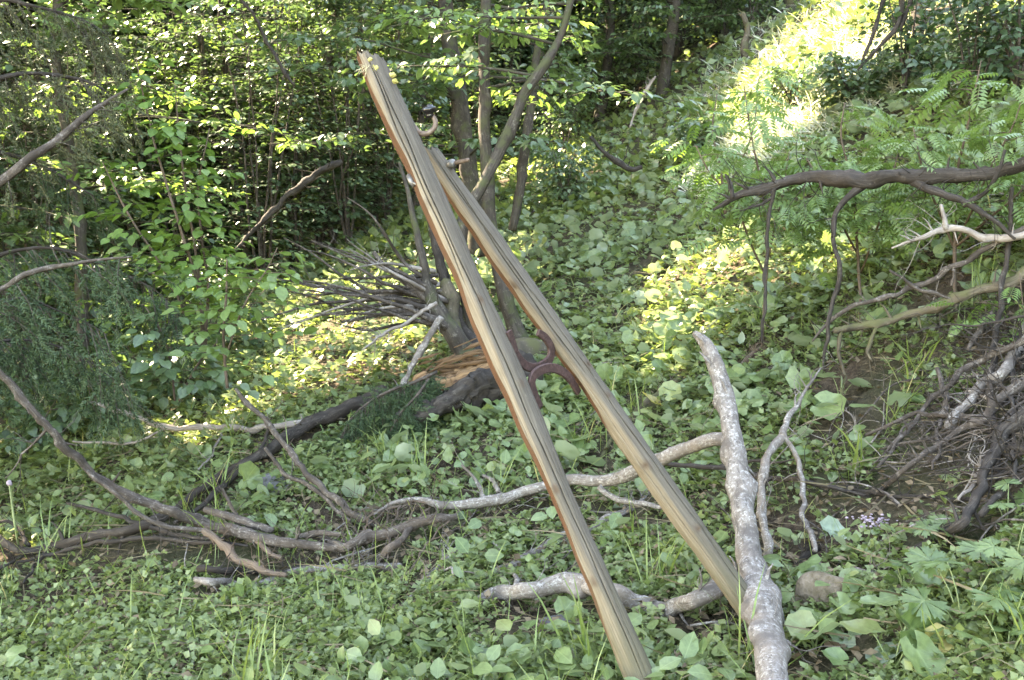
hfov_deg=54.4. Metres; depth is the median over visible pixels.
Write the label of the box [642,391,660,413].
yellow leaf
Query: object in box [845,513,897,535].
flower cluster
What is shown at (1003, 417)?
dead branch
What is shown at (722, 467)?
dead branch
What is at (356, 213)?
bush
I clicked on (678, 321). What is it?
broadleaf plant
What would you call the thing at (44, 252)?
bush
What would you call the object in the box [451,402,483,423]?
broadleaf plant
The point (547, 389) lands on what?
broadleaf plant
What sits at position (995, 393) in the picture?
dead branch
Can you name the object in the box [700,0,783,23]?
bush
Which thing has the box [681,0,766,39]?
bush
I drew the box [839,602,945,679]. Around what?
broadleaf plant
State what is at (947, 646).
yellow leaf
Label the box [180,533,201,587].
dry stick
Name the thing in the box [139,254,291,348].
bush
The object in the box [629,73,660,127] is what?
dead branch
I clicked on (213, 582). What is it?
dead branch
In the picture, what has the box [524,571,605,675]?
grass tuft
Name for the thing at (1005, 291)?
rowan sapling
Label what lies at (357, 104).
tall tree
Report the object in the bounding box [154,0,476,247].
leafy tree
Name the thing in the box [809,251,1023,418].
dead branch
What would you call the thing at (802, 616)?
broadleaf plant
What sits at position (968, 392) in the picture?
dry stick
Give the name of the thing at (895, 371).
dry stick
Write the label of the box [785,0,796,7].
leafy tree
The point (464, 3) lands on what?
bush
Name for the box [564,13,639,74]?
bush
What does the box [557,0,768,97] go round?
leafy tree
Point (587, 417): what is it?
dry stick
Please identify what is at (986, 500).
dead branch
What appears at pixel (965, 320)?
dead branch
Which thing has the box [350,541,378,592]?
dry stick
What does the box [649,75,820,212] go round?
rowan sapling
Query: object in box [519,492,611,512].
dry stick
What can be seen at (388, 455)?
broadleaf plant
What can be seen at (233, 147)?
bush
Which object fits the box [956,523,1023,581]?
leafy plant
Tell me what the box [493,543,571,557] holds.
dry stick
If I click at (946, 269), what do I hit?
dead branch
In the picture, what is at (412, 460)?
grass
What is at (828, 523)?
upturned leaf
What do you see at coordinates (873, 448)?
dry stick
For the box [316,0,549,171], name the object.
leafy tree
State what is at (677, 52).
tall tree
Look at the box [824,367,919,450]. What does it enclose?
dry stick
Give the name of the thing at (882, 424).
dry stick
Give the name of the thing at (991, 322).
dead branch
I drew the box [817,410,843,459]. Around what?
dry stick
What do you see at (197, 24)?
leafy tree
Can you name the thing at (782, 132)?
dry grass
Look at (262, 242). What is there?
bush
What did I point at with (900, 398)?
broadleaf plant
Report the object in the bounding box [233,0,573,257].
leafy tree
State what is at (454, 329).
dead shrub
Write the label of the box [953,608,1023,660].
leafy plant
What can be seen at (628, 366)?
broadleaf plant
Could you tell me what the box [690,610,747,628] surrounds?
dry stick
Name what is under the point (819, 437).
dry stick
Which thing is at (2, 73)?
tall tree
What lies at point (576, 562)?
dry stick
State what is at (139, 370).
sapling
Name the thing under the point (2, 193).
tall tree
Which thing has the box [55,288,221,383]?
bush
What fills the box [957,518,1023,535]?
dry stick
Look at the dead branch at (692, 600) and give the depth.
3.52 m
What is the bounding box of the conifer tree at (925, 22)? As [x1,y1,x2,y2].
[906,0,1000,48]
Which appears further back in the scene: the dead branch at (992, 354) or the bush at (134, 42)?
the bush at (134, 42)
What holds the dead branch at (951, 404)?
on the ground at (852, 368)
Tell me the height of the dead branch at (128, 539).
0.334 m
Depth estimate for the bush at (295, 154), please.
12.63 m
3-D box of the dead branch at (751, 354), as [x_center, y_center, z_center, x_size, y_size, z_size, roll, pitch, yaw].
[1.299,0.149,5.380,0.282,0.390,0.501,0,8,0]
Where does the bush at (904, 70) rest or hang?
on the ground at (852, 368)
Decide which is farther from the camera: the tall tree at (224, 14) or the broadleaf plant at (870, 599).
the tall tree at (224, 14)
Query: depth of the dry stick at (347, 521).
4.47 m
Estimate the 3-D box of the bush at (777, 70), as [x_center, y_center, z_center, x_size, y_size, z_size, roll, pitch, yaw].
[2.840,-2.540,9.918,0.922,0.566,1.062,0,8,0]
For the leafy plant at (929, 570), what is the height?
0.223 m
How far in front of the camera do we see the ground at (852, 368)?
4.63 m
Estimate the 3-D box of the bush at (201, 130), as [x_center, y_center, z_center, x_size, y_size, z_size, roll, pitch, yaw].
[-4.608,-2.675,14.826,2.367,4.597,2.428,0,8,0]
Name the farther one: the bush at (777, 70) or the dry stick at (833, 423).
the bush at (777, 70)
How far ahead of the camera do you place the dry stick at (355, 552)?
4.12 m
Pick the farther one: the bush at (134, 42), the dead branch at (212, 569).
the bush at (134, 42)
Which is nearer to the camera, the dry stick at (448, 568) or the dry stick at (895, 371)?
the dry stick at (448, 568)
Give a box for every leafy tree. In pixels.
[0,0,233,338]
[0,0,243,302]
[0,0,347,400]
[0,2,221,310]
[0,15,214,410]
[18,0,369,290]
[70,0,362,294]
[105,0,310,271]
[106,0,411,268]
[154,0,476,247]
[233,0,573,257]
[235,0,494,223]
[274,0,460,219]
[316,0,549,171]
[320,0,575,213]
[353,0,602,230]
[357,0,613,333]
[408,0,703,338]
[492,0,621,78]
[533,0,701,122]
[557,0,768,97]
[657,0,726,35]
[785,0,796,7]
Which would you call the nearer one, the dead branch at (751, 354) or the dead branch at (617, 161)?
the dead branch at (751, 354)
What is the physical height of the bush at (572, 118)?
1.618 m
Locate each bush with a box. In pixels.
[0,37,147,363]
[0,39,115,362]
[0,121,138,393]
[0,240,117,375]
[0,258,145,387]
[0,379,106,459]
[1,51,117,333]
[1,329,130,415]
[4,38,192,315]
[7,34,215,333]
[32,350,184,433]
[34,34,191,305]
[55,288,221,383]
[64,8,283,302]
[66,222,233,350]
[68,32,254,301]
[119,332,249,411]
[136,1,274,284]
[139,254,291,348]
[147,0,314,272]
[149,0,369,282]
[153,0,355,270]
[191,0,380,268]
[227,3,429,229]
[233,0,396,255]
[245,0,426,245]
[302,0,458,223]
[328,0,477,169]
[351,0,511,183]
[380,0,517,116]
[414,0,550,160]
[462,0,571,111]
[495,83,594,146]
[506,55,613,152]
[523,144,624,208]
[535,0,633,128]
[561,0,684,93]
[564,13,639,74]
[576,0,687,62]
[628,0,732,51]
[655,112,743,160]
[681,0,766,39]
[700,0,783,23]
[746,52,847,112]
[801,48,898,112]
[838,0,960,94]
[884,0,1023,109]
[904,0,1023,88]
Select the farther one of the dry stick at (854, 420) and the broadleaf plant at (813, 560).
the dry stick at (854, 420)
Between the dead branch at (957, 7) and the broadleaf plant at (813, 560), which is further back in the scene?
the dead branch at (957, 7)
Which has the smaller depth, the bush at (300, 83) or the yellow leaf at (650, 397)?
the yellow leaf at (650, 397)
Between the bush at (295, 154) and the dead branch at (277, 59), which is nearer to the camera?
the dead branch at (277, 59)
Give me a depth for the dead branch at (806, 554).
3.54 m
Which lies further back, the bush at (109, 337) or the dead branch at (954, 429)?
the bush at (109, 337)
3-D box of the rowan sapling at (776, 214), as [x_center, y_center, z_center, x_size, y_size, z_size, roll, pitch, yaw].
[1.304,-0.639,5.245,1.084,1.407,0.981,0,8,0]
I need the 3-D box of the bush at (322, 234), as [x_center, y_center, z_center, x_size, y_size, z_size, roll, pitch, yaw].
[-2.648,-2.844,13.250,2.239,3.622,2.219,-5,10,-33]
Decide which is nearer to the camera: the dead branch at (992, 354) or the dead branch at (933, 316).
the dead branch at (992, 354)
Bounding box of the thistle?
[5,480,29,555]
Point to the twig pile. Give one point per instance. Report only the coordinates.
(399, 506)
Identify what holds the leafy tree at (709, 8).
on the ground at (852, 368)
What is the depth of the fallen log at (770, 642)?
3.62 m
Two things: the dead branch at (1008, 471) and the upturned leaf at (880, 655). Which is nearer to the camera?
the upturned leaf at (880, 655)
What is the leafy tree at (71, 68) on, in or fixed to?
on the ground at (852, 368)
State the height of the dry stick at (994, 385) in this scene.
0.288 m
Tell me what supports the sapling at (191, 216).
on the ground at (852, 368)
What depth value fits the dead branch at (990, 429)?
3.63 m
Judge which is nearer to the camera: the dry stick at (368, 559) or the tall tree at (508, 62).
the dry stick at (368, 559)
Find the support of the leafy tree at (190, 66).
on the ground at (852, 368)
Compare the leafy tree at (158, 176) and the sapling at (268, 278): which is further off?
the leafy tree at (158, 176)
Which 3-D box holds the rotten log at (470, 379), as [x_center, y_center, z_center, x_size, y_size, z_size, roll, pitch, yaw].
[-0.291,0.281,5.912,0.989,0.533,0.543,-3,9,-23]
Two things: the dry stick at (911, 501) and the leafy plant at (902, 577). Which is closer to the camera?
the leafy plant at (902, 577)
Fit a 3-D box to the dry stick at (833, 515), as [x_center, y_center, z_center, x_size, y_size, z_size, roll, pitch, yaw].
[1.272,0.553,3.831,0.492,0.189,0.226,-7,10,-40]
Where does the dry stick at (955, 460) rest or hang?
on the ground at (852, 368)
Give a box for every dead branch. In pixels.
[0,369,400,561]
[0,513,247,566]
[66,497,224,559]
[72,396,301,469]
[189,518,295,592]
[193,536,402,594]
[196,544,322,577]
[230,136,345,255]
[234,388,390,530]
[240,0,302,93]
[258,490,459,569]
[344,295,437,377]
[392,315,443,388]
[402,527,475,605]
[477,551,771,647]
[491,484,649,572]
[589,135,642,183]
[600,363,691,457]
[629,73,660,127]
[665,422,890,503]
[697,121,1023,368]
[732,10,755,57]
[742,329,780,362]
[756,355,837,566]
[787,519,832,563]
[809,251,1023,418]
[809,450,998,501]
[812,225,1023,341]
[819,533,910,616]
[865,364,1023,490]
[865,378,1023,467]
[867,185,1023,293]
[872,329,1023,468]
[885,397,1023,477]
[886,313,1023,352]
[889,344,1023,413]
[894,412,997,465]
[901,416,1023,497]
[905,440,1023,538]
[909,287,1014,339]
[911,355,1023,443]
[913,395,1023,464]
[925,2,991,13]
[925,435,1023,489]
[925,448,1023,505]
[926,292,1019,343]
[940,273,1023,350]
[941,307,1023,429]
[954,432,1008,504]
[968,363,1023,412]
[969,186,1023,474]
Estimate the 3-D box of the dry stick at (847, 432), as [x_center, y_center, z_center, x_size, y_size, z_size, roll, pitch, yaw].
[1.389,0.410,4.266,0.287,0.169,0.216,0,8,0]
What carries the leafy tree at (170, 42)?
on the ground at (852, 368)
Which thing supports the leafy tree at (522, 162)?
on the ground at (852, 368)
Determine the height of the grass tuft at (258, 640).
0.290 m
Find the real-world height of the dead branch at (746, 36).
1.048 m
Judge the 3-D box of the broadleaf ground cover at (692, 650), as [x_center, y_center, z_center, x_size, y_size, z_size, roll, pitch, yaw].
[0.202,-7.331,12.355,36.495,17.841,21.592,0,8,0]
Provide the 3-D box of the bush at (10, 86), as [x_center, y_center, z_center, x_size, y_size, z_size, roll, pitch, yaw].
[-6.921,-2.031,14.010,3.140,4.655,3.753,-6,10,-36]
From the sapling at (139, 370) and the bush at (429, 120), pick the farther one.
the bush at (429, 120)
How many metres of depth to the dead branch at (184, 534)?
4.54 m
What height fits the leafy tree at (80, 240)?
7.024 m
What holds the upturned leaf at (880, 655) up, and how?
on the ground at (852, 368)
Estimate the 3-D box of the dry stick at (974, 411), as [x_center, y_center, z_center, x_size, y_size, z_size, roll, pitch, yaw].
[1.779,0.239,3.934,0.135,0.304,0.487,5,9,32]
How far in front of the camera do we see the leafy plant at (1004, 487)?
3.16 m
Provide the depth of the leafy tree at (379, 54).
13.96 m
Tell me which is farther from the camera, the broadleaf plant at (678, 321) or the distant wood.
the distant wood
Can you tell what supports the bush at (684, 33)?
on the ground at (852, 368)
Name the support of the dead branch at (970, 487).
on the ground at (852, 368)
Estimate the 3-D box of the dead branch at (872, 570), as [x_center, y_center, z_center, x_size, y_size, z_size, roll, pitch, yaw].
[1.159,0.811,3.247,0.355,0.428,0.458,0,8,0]
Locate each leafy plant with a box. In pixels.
[881,559,922,588]
[896,546,1023,625]
[910,514,971,547]
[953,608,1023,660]
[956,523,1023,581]
[977,478,1023,525]
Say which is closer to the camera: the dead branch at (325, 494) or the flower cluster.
the flower cluster
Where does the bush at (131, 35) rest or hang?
on the ground at (852, 368)
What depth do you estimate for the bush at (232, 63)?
14.60 m
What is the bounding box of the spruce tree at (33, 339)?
[0,0,223,478]
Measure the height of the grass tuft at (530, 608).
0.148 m
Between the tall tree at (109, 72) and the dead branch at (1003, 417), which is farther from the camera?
the tall tree at (109, 72)
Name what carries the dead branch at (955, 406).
on the ground at (852, 368)
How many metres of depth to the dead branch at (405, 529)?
4.24 m
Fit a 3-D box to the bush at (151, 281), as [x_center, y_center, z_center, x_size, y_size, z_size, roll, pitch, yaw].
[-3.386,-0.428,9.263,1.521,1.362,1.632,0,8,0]
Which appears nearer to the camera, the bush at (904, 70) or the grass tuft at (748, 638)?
the grass tuft at (748, 638)
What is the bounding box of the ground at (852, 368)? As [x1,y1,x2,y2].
[0,0,1023,679]
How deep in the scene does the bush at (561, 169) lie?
11.56 m
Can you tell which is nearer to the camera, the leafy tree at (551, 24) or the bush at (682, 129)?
the bush at (682, 129)
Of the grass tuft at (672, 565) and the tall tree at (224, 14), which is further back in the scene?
the tall tree at (224, 14)
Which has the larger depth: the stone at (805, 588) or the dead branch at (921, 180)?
the dead branch at (921, 180)
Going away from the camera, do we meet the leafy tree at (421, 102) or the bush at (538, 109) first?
the leafy tree at (421, 102)
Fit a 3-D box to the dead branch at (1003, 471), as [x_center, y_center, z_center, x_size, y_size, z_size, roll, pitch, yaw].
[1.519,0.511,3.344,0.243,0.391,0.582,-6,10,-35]
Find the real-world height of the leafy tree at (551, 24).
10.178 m
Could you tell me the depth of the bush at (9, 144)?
10.85 m
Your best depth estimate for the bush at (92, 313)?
8.36 m
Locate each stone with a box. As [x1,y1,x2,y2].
[245,473,291,494]
[539,614,570,622]
[793,571,860,611]
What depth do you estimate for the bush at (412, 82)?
18.54 m
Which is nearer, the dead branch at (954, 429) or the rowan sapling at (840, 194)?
the dead branch at (954, 429)
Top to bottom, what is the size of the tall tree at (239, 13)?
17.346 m
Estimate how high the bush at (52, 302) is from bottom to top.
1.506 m
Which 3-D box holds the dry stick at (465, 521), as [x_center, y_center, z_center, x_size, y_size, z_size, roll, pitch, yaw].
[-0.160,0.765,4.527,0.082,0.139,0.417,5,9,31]
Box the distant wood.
[0,0,695,259]
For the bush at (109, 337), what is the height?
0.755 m
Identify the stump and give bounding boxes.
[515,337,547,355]
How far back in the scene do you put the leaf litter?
3.99 m
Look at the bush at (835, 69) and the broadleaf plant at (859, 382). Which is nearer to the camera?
the broadleaf plant at (859, 382)
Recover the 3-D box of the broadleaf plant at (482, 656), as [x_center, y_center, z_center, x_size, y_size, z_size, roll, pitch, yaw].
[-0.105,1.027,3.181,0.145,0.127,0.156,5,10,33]
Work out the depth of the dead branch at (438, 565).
4.12 m
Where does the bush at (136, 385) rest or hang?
on the ground at (852, 368)
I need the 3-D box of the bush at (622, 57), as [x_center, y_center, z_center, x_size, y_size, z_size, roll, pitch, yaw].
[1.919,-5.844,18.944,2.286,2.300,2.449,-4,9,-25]
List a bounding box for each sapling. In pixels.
[56,58,269,344]
[101,305,263,400]
[161,247,318,387]
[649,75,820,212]
[656,85,868,346]
[759,102,975,339]
[836,59,1023,322]
[927,272,1023,374]
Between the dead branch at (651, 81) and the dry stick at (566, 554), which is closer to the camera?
the dry stick at (566, 554)
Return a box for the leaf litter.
[0,12,1023,679]
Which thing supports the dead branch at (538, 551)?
on the ground at (852, 368)
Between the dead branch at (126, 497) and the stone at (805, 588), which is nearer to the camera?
the stone at (805, 588)
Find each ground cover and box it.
[0,0,1023,679]
[0,0,1023,679]
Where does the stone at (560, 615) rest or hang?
on the ground at (852, 368)
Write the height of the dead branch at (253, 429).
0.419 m
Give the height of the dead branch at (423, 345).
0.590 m
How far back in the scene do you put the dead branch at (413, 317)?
6.01 m
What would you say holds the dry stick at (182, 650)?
on the ground at (852, 368)
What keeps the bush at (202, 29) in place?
on the ground at (852, 368)
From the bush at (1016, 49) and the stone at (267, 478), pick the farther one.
the bush at (1016, 49)
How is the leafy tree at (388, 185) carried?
on the ground at (852, 368)
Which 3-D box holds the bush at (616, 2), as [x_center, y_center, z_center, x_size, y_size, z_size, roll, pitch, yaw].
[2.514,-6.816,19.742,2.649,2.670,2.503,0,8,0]
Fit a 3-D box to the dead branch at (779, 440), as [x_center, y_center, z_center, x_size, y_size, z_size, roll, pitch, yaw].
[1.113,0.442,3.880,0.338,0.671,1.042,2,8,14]
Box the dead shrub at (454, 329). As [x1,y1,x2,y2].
[246,118,481,362]
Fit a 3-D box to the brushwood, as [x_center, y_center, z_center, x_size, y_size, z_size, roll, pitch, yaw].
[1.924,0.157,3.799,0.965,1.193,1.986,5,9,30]
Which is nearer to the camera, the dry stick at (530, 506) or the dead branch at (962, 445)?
the dead branch at (962, 445)
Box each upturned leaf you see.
[820,515,846,545]
[865,641,902,664]
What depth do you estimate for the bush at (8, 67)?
9.79 m
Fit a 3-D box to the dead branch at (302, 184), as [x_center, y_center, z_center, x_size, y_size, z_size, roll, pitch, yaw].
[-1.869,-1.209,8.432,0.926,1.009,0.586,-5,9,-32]
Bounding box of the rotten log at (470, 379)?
[391,338,542,424]
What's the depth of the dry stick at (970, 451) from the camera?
3.58 m
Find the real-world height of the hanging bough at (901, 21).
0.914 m
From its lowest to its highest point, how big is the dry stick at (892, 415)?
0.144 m
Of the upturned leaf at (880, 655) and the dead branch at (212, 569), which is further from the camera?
the dead branch at (212, 569)
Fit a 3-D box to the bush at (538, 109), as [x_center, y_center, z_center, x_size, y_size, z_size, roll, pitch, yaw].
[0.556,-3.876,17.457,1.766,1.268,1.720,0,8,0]
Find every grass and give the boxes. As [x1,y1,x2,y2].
[0,94,1023,679]
[662,0,1007,196]
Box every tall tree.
[0,61,22,221]
[0,149,23,375]
[88,0,133,332]
[102,4,143,307]
[217,6,231,232]
[232,0,242,275]
[353,10,366,172]
[502,5,516,100]
[535,2,552,133]
[667,0,681,57]
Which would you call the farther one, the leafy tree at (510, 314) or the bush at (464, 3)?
the bush at (464, 3)
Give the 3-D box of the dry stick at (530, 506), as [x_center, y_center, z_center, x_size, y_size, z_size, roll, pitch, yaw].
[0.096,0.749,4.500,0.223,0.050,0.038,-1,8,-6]
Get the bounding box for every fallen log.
[0,385,388,583]
[374,313,839,679]
[912,390,1023,555]
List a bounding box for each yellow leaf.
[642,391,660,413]
[925,622,954,652]
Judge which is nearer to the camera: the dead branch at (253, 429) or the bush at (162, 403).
the dead branch at (253, 429)
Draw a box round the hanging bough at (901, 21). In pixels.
[851,0,914,78]
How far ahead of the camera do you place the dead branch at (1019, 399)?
3.69 m
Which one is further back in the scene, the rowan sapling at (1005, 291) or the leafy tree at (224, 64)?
the leafy tree at (224, 64)
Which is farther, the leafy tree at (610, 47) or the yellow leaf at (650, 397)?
the leafy tree at (610, 47)
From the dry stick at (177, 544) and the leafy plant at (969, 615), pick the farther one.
the dry stick at (177, 544)
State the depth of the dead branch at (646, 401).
5.36 m
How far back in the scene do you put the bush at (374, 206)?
14.24 m
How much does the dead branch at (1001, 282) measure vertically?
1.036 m
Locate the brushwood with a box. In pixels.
[867,260,1023,492]
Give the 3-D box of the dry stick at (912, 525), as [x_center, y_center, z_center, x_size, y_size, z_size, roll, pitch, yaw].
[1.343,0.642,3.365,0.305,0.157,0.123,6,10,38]
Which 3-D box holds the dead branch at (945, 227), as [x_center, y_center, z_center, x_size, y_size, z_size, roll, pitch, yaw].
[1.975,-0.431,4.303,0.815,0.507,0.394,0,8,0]
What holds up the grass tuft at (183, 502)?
on the ground at (852, 368)
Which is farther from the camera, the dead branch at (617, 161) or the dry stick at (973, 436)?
the dead branch at (617, 161)
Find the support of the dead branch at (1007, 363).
on the ground at (852, 368)
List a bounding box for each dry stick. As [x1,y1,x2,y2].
[151,521,233,547]
[156,625,194,672]
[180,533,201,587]
[298,481,383,549]
[299,510,374,597]
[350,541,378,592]
[443,491,497,533]
[443,566,453,573]
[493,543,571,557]
[509,502,548,509]
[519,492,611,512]
[530,544,571,581]
[565,544,608,571]
[571,394,632,431]
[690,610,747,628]
[788,433,850,443]
[806,450,899,503]
[807,420,877,455]
[815,417,926,469]
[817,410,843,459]
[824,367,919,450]
[827,398,842,442]
[832,453,876,516]
[836,405,856,424]
[866,489,922,505]
[870,399,897,444]
[874,358,917,380]
[878,403,915,426]
[878,514,952,540]
[918,441,1005,468]
[919,505,988,548]
[930,361,1023,408]
[933,359,980,444]
[936,370,1023,397]
[951,391,983,467]
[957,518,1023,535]
[962,502,1023,572]
[968,428,982,476]
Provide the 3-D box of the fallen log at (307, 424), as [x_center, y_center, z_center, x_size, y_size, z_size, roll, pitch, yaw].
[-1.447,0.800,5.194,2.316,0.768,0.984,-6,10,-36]
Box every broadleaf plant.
[383,440,420,462]
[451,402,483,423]
[458,637,502,671]
[526,377,562,397]
[624,360,650,376]
[653,348,695,371]
[665,319,704,334]
[754,495,778,508]
[763,554,822,584]
[782,390,846,425]
[784,606,855,655]
[813,372,873,393]
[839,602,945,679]
[849,390,919,423]
[858,595,949,632]
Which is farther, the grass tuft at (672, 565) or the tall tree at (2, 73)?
the tall tree at (2, 73)
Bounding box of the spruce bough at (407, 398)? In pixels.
[327,370,449,454]
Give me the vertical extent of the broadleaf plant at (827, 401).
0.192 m
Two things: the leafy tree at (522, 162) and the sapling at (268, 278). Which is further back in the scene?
the leafy tree at (522, 162)
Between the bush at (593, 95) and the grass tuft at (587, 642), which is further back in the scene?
the bush at (593, 95)
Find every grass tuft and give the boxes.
[154,467,231,512]
[195,603,321,663]
[483,580,588,629]
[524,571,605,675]
[622,518,685,587]
[673,565,854,672]
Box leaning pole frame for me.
[356,50,748,679]
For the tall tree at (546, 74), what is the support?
on the ground at (852, 368)
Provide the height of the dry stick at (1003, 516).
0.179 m
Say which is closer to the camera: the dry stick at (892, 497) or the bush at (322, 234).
the dry stick at (892, 497)
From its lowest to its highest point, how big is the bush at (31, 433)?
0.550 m
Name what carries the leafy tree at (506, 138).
on the ground at (852, 368)
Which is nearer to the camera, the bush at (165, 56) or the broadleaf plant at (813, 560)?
the broadleaf plant at (813, 560)
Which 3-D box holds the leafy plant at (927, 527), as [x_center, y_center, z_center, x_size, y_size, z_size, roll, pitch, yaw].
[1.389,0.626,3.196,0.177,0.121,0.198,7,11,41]
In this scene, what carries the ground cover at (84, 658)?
on the ground at (852, 368)
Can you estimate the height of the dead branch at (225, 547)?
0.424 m
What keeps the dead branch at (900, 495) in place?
on the ground at (852, 368)
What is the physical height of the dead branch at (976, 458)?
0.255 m
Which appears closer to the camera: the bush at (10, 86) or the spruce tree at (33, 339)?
the spruce tree at (33, 339)
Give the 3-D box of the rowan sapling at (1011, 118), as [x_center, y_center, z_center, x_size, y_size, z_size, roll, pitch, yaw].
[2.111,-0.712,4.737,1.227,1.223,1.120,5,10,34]
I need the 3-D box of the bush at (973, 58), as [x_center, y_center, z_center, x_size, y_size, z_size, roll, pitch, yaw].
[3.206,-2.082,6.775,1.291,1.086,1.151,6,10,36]
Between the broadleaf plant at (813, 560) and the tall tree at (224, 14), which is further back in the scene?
the tall tree at (224, 14)
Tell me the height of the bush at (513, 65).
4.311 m
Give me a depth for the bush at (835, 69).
8.50 m
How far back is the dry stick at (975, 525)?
3.17 m
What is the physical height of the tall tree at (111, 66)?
17.327 m
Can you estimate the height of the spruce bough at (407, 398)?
0.778 m
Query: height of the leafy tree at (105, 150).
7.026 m
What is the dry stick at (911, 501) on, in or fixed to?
on the ground at (852, 368)
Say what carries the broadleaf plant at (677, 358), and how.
on the ground at (852, 368)
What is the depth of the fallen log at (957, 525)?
3.22 m
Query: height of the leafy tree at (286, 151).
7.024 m
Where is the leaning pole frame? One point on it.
(436, 183)
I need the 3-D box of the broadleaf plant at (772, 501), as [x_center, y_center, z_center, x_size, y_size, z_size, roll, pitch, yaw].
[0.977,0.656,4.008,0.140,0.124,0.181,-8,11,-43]
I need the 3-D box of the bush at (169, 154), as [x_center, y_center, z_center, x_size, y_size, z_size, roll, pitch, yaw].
[-4.967,-2.163,13.763,2.605,4.202,2.728,6,10,36]

